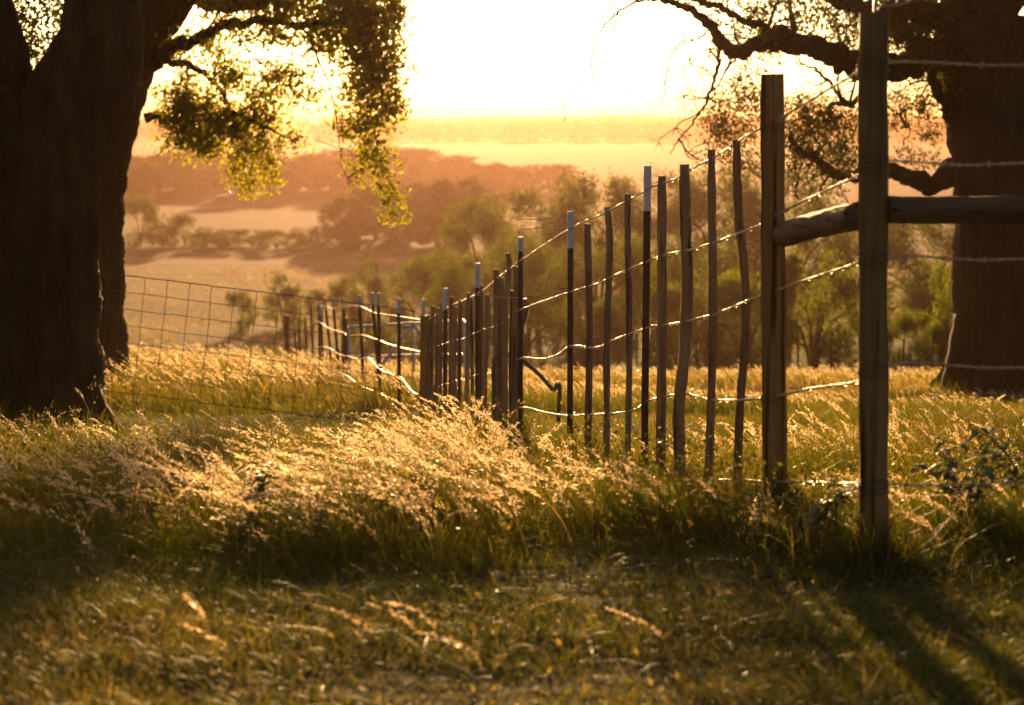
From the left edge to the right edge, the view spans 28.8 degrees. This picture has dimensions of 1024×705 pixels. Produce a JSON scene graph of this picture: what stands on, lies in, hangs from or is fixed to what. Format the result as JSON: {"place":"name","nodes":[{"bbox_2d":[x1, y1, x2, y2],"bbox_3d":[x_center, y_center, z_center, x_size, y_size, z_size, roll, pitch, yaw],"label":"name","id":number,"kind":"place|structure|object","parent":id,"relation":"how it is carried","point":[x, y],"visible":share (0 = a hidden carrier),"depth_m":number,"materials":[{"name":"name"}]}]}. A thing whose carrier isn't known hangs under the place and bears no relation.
{"place":"outdoors","nodes":[
{"label":"outdoors","id":0,"kind":"place"},
{"bbox_2d":[0,122,1023,704],"bbox_3d":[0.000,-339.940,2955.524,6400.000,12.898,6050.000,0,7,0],"label":"ground","id":1,"kind":"structure","parent":0,"point":[286,212],"depth_m":6.44,"materials":[{"name":"brown soil"}]},
{"bbox_2d":[0,0,144,434],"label":"oak tree","id":2,"kind":"object","parent":1,"relation":"on","point":[67,104],"visible":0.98,"depth_m":18.08,"materials":[{"name":"brown plant"}]},
{"bbox_2d":[128,155,164,189],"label":"broadleaf tree","id":3,"kind":"object","parent":1,"relation":"on","point":[139,159],"visible":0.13,"depth_m":379.11,"materials":[{"name":"green plant"}]},
{"bbox_2d":[124,193,169,247],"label":"bush","id":4,"kind":"object","parent":1,"relation":"on","point":[135,206],"visible":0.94,"depth_m":205.97,"materials":[{"name":"green plant"}]},
{"bbox_2d":[145,223,179,247],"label":"bush","id":5,"kind":"object","parent":1,"relation":"on","point":[165,240],"visible":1,"depth_m":204.80,"materials":[{"name":"green plant"}]},
{"bbox_2d":[125,154,202,197],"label":"broadleaf tree","id":6,"kind":"object","parent":1,"relation":"on","point":[143,170],"visible":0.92,"depth_m":338.83,"materials":[{"name":"green plant"}]},
{"bbox_2d":[136,151,217,190],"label":"broadleaf tree","id":7,"kind":"object","parent":1,"relation":"on","point":[167,185],"visible":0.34,"depth_m":376.45,"materials":[{"name":"green plant"}]},
{"bbox_2d":[161,212,202,244],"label":"bush","id":8,"kind":"object","parent":1,"relation":"on","point":[181,221],"visible":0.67,"depth_m":207.82,"materials":[{"name":"green plant"}]},
{"bbox_2d":[163,158,231,189],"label":"broadleaf tree","id":9,"kind":"object","parent":1,"relation":"on","point":[202,170],"visible":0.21,"depth_m":377.85,"materials":[{"name":"green plant"}]},
{"bbox_2d":[183,226,227,247],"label":"bush","id":10,"kind":"object","parent":1,"relation":"on","point":[200,234],"visible":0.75,"depth_m":205.08,"materials":[{"name":"green plant"}]},
{"bbox_2d":[187,154,242,188],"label":"broadleaf tree","id":11,"kind":"object","parent":1,"relation":"on","point":[214,163],"visible":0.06,"depth_m":388.63,"materials":[{"name":"green plant"}]},
{"bbox_2d":[201,228,251,247],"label":"bush","id":12,"kind":"object","parent":1,"relation":"on","point":[222,232],"visible":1,"depth_m":203.93,"materials":[{"name":"green plant"}]},
{"bbox_2d":[203,160,281,191],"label":"broadleaf tree","id":13,"kind":"object","parent":1,"relation":"on","point":[211,171],"visible":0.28,"depth_m":363.10,"materials":[{"name":"green plant"}]},
{"bbox_2d":[224,289,261,331],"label":"bush","id":14,"kind":"object","parent":1,"relation":"on","point":[248,303],"visible":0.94,"depth_m":116.42,"materials":[{"name":"green plant"}]},
{"bbox_2d":[225,229,270,246],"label":"bush","id":15,"kind":"object","parent":1,"relation":"on","point":[245,240],"visible":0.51,"depth_m":205.81,"materials":[{"name":"green plant"}]},
{"bbox_2d":[99,271,415,422],"bbox_3d":[-3.221,-0.092,20.337,4.498,1.738,0.119,0,7,1],"label":"woven wire fence","id":16,"kind":"object","parent":1,"relation":"on","point":[321,332],"visible":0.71,"depth_m":20.32,"materials":[{"name":"grey metal"}]},
{"bbox_2d":[233,461,288,540],"bbox_3d":[-0.893,0.527,7.010,0.223,0.304,0.196,0,7,0],"label":"weed","id":17,"kind":"object","parent":1,"relation":"on","point":[262,484],"visible":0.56,"depth_m":6.99,"materials":[{"name":"beige plant"}]},
{"bbox_2d":[98,0,436,384],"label":"oak tree","id":18,"kind":"object","parent":1,"relation":"on","point":[366,29],"visible":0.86,"depth_m":25.64,"materials":[{"name":"green plant"}]},
{"bbox_2d":[232,153,302,194],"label":"broadleaf tree","id":19,"kind":"object","parent":1,"relation":"on","point":[289,173],"visible":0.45,"depth_m":351.77,"materials":[{"name":"green plant"}]},
{"bbox_2d":[248,229,304,248],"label":"bush","id":20,"kind":"object","parent":1,"relation":"on","point":[274,234],"visible":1,"depth_m":202.49,"materials":[{"name":"green plant"}]},
{"bbox_2d":[259,269,304,328],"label":"bush","id":21,"kind":"object","parent":1,"relation":"on","point":[271,299],"visible":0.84,"depth_m":118.00,"materials":[{"name":"green plant"}]},
{"bbox_2d":[246,156,330,193],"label":"broadleaf tree","id":22,"kind":"object","parent":1,"relation":"on","point":[307,162],"visible":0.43,"depth_m":360.01,"materials":[{"name":"green plant"}]},
{"bbox_2d":[280,227,316,247],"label":"bush","id":23,"kind":"object","parent":1,"relation":"on","point":[299,235],"visible":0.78,"depth_m":204.00,"materials":[{"name":"green plant"}]},
{"bbox_2d":[291,288,327,330],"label":"bush","id":24,"kind":"object","parent":1,"relation":"on","point":[318,294],"visible":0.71,"depth_m":116.13,"materials":[{"name":"green plant"}]},
{"bbox_2d":[294,225,339,248],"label":"bush","id":25,"kind":"object","parent":1,"relation":"on","point":[332,230],"visible":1,"depth_m":201.91,"materials":[{"name":"green plant"}]},
{"bbox_2d":[295,153,347,190],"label":"broadleaf tree","id":26,"kind":"object","parent":1,"relation":"on","point":[321,159],"visible":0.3,"depth_m":372.54,"materials":[{"name":"green plant"}]},
{"bbox_2d":[288,149,355,189],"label":"broadleaf tree","id":27,"kind":"object","parent":1,"relation":"on","point":[330,152],"visible":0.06,"depth_m":380.51,"materials":[{"name":"green plant"}]},
{"bbox_2d":[322,222,361,247],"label":"bush","id":28,"kind":"object","parent":1,"relation":"on","point":[351,239],"visible":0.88,"depth_m":204.66,"materials":[{"name":"green plant"}]},
{"bbox_2d":[326,277,370,344],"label":"bush","id":29,"kind":"object","parent":1,"relation":"on","point":[338,291],"visible":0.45,"depth_m":106.28,"materials":[{"name":"green plant"}]},
{"bbox_2d":[316,197,385,240],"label":"broadleaf tree","id":30,"kind":"object","parent":1,"relation":"on","point":[354,221],"visible":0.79,"depth_m":213.77,"materials":[{"name":"green plant"}]},
{"bbox_2d":[284,293,430,419],"bbox_3d":[-3.068,0.371,33.199,0.296,4.567,26.645,-1,7,-9],"label":"downhill fence","id":31,"kind":"object","parent":1,"relation":"on","point":[422,351],"visible":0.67,"depth_m":25.14,"materials":[{"name":"brown wood"}]},
{"bbox_2d":[325,148,397,191],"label":"broadleaf tree","id":32,"kind":"object","parent":1,"relation":"on","point":[337,185],"visible":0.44,"depth_m":365.79,"materials":[{"name":"green plant"}]},
{"bbox_2d":[346,251,392,346],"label":"bush","id":33,"kind":"object","parent":1,"relation":"on","point":[371,285],"visible":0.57,"depth_m":104.26,"materials":[{"name":"green plant"}]},
{"bbox_2d":[340,184,403,239],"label":"broadleaf tree","id":34,"kind":"object","parent":1,"relation":"on","point":[368,196],"visible":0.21,"depth_m":218.48,"materials":[{"name":"green plant"}]},
{"bbox_2d":[364,282,418,368],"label":"bush","id":35,"kind":"object","parent":1,"relation":"on","point":[386,335],"visible":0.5,"depth_m":90.28,"materials":[{"name":"green plant"}]},
{"bbox_2d":[353,146,433,189],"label":"broadleaf tree","id":36,"kind":"object","parent":1,"relation":"on","point":[413,165],"visible":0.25,"depth_m":365.76,"materials":[{"name":"green plant"}]},
{"bbox_2d":[363,181,446,243],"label":"broadleaf tree","id":37,"kind":"object","parent":1,"relation":"on","point":[379,227],"visible":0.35,"depth_m":211.91,"materials":[{"name":"green plant"}]},
{"bbox_2d":[347,319,465,388],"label":"pipe gate","id":38,"kind":"structure","parent":1,"relation":"on","point":[403,336],"depth_m":27.64,"materials":[{"name":"grey metal"}]},
{"bbox_2d":[364,251,461,362],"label":"tree","id":39,"kind":"object","parent":1,"relation":"on","point":[422,270],"visible":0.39,"depth_m":95.83,"materials":[{"name":"green plant"}]},
{"bbox_2d":[391,147,436,188],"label":"broadleaf tree","id":40,"kind":"object","parent":1,"relation":"on","point":[410,151],"visible":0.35,"depth_m":375.30,"materials":[{"name":"green plant"}]},
{"bbox_2d":[395,149,469,189],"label":"broadleaf tree","id":41,"kind":"object","parent":1,"relation":"on","point":[449,162],"visible":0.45,"depth_m":379.04,"materials":[{"name":"green plant"}]},
{"bbox_2d":[399,183,471,247],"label":"broadleaf tree","id":42,"kind":"object","parent":1,"relation":"on","point":[418,217],"visible":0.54,"depth_m":203.16,"materials":[{"name":"green plant"}]},
{"bbox_2d":[404,273,492,370],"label":"bush","id":43,"kind":"object","parent":1,"relation":"on","point":[473,298],"visible":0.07,"depth_m":84.01,"materials":[{"name":"green plant"}]},
{"bbox_2d":[418,155,481,185],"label":"broadleaf tree","id":44,"kind":"object","parent":1,"relation":"on","point":[468,159],"visible":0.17,"depth_m":385.09,"materials":[{"name":"green plant"}]},
{"bbox_2d":[420,243,509,369],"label":"mesquite tree","id":45,"kind":"object","parent":1,"relation":"on","point":[453,284],"visible":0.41,"depth_m":79.91,"materials":[{"name":"green plant"}]},
{"bbox_2d":[420,175,514,249],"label":"broadleaf tree","id":46,"kind":"object","parent":1,"relation":"on","point":[442,188],"visible":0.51,"depth_m":199.54,"materials":[{"name":"green plant"}]},
{"bbox_2d":[431,161,509,195],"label":"broadleaf tree","id":47,"kind":"object","parent":1,"relation":"on","point":[483,172],"visible":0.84,"depth_m":350.80,"materials":[{"name":"green plant"}]},
{"bbox_2d":[422,191,540,303],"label":"mesquite tree","id":48,"kind":"object","parent":1,"relation":"on","point":[463,233],"visible":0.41,"depth_m":110.83,"materials":[{"name":"green plant"}]},
{"bbox_2d":[477,165,530,192],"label":"broadleaf tree","id":49,"kind":"object","parent":1,"relation":"on","point":[515,178],"visible":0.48,"depth_m":357.68,"materials":[{"name":"green plant"}]},
{"bbox_2d":[0,345,1023,597],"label":"tall grass","id":50,"kind":"structure","parent":1,"relation":"on","point":[326,539],"depth_m":7.73,"materials":[{"name":"plant"}]},
{"bbox_2d":[0,501,1023,704],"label":"lawn grass","id":51,"kind":"structure","parent":1,"relation":"on","point":[142,609],"depth_m":5.27,"materials":[{"name":"green plant"}]},
{"bbox_2d":[0,340,1023,664],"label":"grass seed heads","id":52,"kind":"object","parent":1,"relation":"on","point":[368,454],"depth_m":7.71,"materials":[{"name":"beige plant"}]},
{"bbox_2d":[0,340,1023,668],"bbox_3d":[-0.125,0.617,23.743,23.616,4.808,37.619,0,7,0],"label":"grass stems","id":53,"kind":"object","parent":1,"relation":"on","point":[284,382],"visible":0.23,"depth_m":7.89,"materials":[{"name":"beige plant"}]},
{"bbox_2d":[491,351,561,421],"bbox_3d":[0.105,0.309,14.737,0.526,0.646,0.032,0,7,0],"label":"bent pipe","id":54,"kind":"object","parent":1,"relation":"on","point":[557,385],"visible":0.81,"depth_m":14.72,"materials":[{"name":"black metal"}]},
{"bbox_2d":[500,164,561,192],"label":"broadleaf tree","id":55,"kind":"object","parent":1,"relation":"on","point":[524,175],"visible":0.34,"depth_m":359.72,"materials":[{"name":"green plant"}]},
{"bbox_2d":[480,231,582,369],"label":"mesquite tree","id":56,"kind":"object","parent":1,"relation":"on","point":[532,272],"visible":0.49,"depth_m":75.75,"materials":[{"name":"green plant"}]},
{"bbox_2d":[468,179,594,345],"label":"mesquite tree","id":57,"kind":"object","parent":1,"relation":"on","point":[521,205],"visible":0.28,"depth_m":104.05,"materials":[{"name":"green plant"}]},
{"bbox_2d":[136,113,946,141],"bbox_3d":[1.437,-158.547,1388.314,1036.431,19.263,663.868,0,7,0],"label":"woods","id":58,"kind":"object","parent":1,"relation":"on","point":[605,127],"visible":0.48,"depth_m":1146.97,"materials":[{"name":"green plant"}]},
{"bbox_2d":[510,163,591,193],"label":"broadleaf tree","id":59,"kind":"object","parent":1,"relation":"on","point":[554,168],"visible":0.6,"depth_m":355.68,"materials":[{"name":"green plant"}]},
{"bbox_2d":[531,240,642,370],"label":"mesquite tree","id":60,"kind":"object","parent":1,"relation":"on","point":[579,282],"visible":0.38,"depth_m":72.06,"materials":[{"name":"green plant"}]},
{"bbox_2d":[553,296,632,373],"bbox_3d":[2.561,-0.156,62.336,2.504,3.469,2.907,-1,7,-6],"label":"shrub","id":61,"kind":"object","parent":1,"relation":"on","point":[617,324],"visible":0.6,"depth_m":61.67,"materials":[{"name":"green plant"}]},
{"bbox_2d":[534,167,667,348],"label":"mesquite tree","id":62,"kind":"object","parent":1,"relation":"on","point":[579,208],"visible":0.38,"depth_m":97.36,"materials":[{"name":"green plant"}]},
{"bbox_2d":[563,563,655,576],"bbox_3d":[0.172,0.682,6.122,0.541,0.073,0.003,0,7,0],"label":"gossamer thread","id":63,"kind":"object","parent":1,"relation":"on","point":[613,569],"visible":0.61,"depth_m":6.12,"materials":[{"name":"fabric"}]},
{"bbox_2d":[592,161,707,351],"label":"mesquite tree","id":64,"kind":"object","parent":1,"relation":"on","point":[671,185],"visible":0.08,"depth_m":99.51,"materials":[{"name":"green plant"}]},
{"bbox_2d":[597,231,707,365],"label":"mesquite tree","id":65,"kind":"object","parent":1,"relation":"on","point":[636,259],"visible":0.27,"depth_m":69.89,"materials":[{"name":"green plant"}]},
{"bbox_2d":[421,0,908,557],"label":"barbed wire fence","id":66,"kind":"object","parent":1,"relation":"on","point":[865,216],"visible":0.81,"depth_m":8.09,"materials":[{"name":"brown wood"}]},
{"bbox_2d":[523,298,527,325],"bbox_3d":[0.054,0.075,14.508,0.122,0.941,0.028,0,7,0],"label":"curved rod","id":67,"kind":"object","parent":66,"relation":"attached to","point":[525,310],"visible":0.3,"depth_m":14.46,"materials":[{"name":"grey metal"}]},
{"bbox_2d":[516,217,564,219],"bbox_3d":[0.166,-0.761,11.288,0.284,0.017,0.004,0,7,0],"label":"gossamer thread","id":68,"kind":"object","parent":66,"relation":"attached to","point":[538,219],"visible":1,"depth_m":11.29,"materials":[{"name":"fabric"}]},
{"bbox_2d":[638,280,730,373],"bbox_3d":[5.330,-0.351,60.445,3.317,4.058,2.720,-4,8,-32],"label":"shrub","id":69,"kind":"object","parent":1,"relation":"on","point":[673,299],"visible":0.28,"depth_m":60.14,"materials":[{"name":"green plant"}]},
{"bbox_2d":[651,235,755,358],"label":"mesquite tree","id":70,"kind":"object","parent":1,"relation":"on","point":[719,263],"visible":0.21,"depth_m":65.94,"materials":[{"name":"green plant"}]},
{"bbox_2d":[650,158,760,355],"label":"mesquite tree","id":71,"kind":"object","parent":1,"relation":"on","point":[696,206],"visible":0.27,"depth_m":94.34,"materials":[{"name":"green plant"}]},
{"bbox_2d":[525,327,948,375],"bbox_3d":[5.192,0.093,37.204,9.886,1.149,0.808,0,7,0],"label":"pasture fence","id":72,"kind":"object","parent":1,"relation":"on","point":[797,362],"visible":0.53,"depth_m":37.26,"materials":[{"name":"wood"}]},
{"bbox_2d":[694,264,794,374],"bbox_3d":[6.976,-0.498,58.504,2.980,4.332,3.634,4,8,28],"label":"shrub","id":73,"kind":"object","parent":1,"relation":"on","point":[729,288],"visible":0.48,"depth_m":57.91,"materials":[{"name":"green plant"}]},
{"bbox_2d":[717,176,847,369],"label":"mesquite tree","id":74,"kind":"object","parent":1,"relation":"on","point":[751,195],"visible":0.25,"depth_m":89.25,"materials":[{"name":"green plant"}]},
{"bbox_2d":[562,0,1023,395],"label":"oak tree","id":75,"kind":"object","parent":1,"relation":"on","point":[982,110],"visible":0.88,"depth_m":26.66,"materials":[{"name":"brown plant"}]},
{"bbox_2d":[756,239,858,373],"bbox_3d":[8.529,-0.846,56.432,3.326,4.655,2.864,2,7,16],"label":"shrub","id":76,"kind":"object","parent":1,"relation":"on","point":[845,288],"visible":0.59,"depth_m":56.04,"materials":[{"name":"green plant"}]},
{"bbox_2d":[803,478,858,542],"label":"weed","id":77,"kind":"object","parent":1,"relation":"on","point":[842,493],"visible":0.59,"depth_m":6.80,"materials":[{"name":"green plant"}]},
{"bbox_2d":[786,223,948,362],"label":"mesquite tree","id":78,"kind":"object","parent":1,"relation":"on","point":[916,299],"visible":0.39,"depth_m":91.31,"materials":[{"name":"green plant"}]},
{"bbox_2d":[887,320,904,371],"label":"shrub","id":79,"kind":"object","parent":1,"relation":"on","point":[890,342],"visible":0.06,"depth_m":47.26,"materials":[{"name":"green plant"}]},
{"bbox_2d":[888,303,943,376],"bbox_3d":[9.355,0.016,46.246,1.251,2.237,1.526,-6,9,-41],"label":"shrub","id":80,"kind":"object","parent":1,"relation":"on","point":[906,322],"visible":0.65,"depth_m":46.27,"materials":[{"name":"green plant"}]},
{"bbox_2d":[887,194,953,359],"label":"mesquite tree","id":81,"kind":"object","parent":1,"relation":"on","point":[926,228],"visible":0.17,"depth_m":94.82,"materials":[{"name":"green plant"}]},
{"bbox_2d":[915,226,953,313],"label":"mesquite tree","id":82,"kind":"object","parent":1,"relation":"on","point":[933,300],"visible":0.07,"depth_m":91.11,"materials":[{"name":"green plant"}]},
{"bbox_2d":[921,316,948,372],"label":"shrub","id":83,"kind":"object","parent":1,"relation":"on","point":[932,327],"visible":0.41,"depth_m":46.31,"materials":[{"name":"green plant"}]},
{"bbox_2d":[925,254,952,366],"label":"shrub","id":84,"kind":"object","parent":1,"relation":"on","point":[939,314],"visible":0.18,"depth_m":46.16,"materials":[{"name":"green plant"}]},
{"bbox_2d":[907,448,970,510],"bbox_3d":[1.528,0.484,7.183,0.321,0.261,0.229,-5,8,-35],"label":"weed","id":85,"kind":"object","parent":1,"relation":"on","point":[947,472],"visible":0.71,"depth_m":7.17,"materials":[{"name":"green plant"}]},
{"bbox_2d":[888,60,1023,487],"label":"rail fence","id":86,"kind":"object","parent":1,"relation":"on","point":[951,209],"visible":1,"depth_m":6.39,"materials":[{"name":"brown wood"}]},
{"bbox_2d":[926,413,1023,496],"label":"weed","id":87,"kind":"object","parent":1,"relation":"on","point":[975,432],"visible":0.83,"depth_m":7.58,"materials":[{"name":"green plant"}]},
{"bbox_2d":[945,448,1010,521],"bbox_3d":[1.637,0.473,7.005,0.209,0.284,0.247,-5,8,-36],"label":"weed","id":88,"kind":"object","parent":1,"relation":"on","point":[988,473],"visible":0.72,"depth_m":6.98,"materials":[{"name":"green plant"}]},
{"bbox_2d":[13,0,1023,116],"label":"sky","id":89,"kind":"structure","parent":0,"point":[471,57],"materials":[{"name":"white"}]},
{"bbox_2d":[124,263,947,374],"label":"wire fence","id":90,"kind":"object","parent":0,"point":[240,336],"depth_m":122.75,"materials":[{"name":"grey metal"}]},
{"bbox_2d":[140,113,941,121],"bbox_3d":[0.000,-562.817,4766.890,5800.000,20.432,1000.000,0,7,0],"label":"hills","id":91,"kind":"structure","parent":0,"point":[317,118],"depth_m":4579.43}
]}

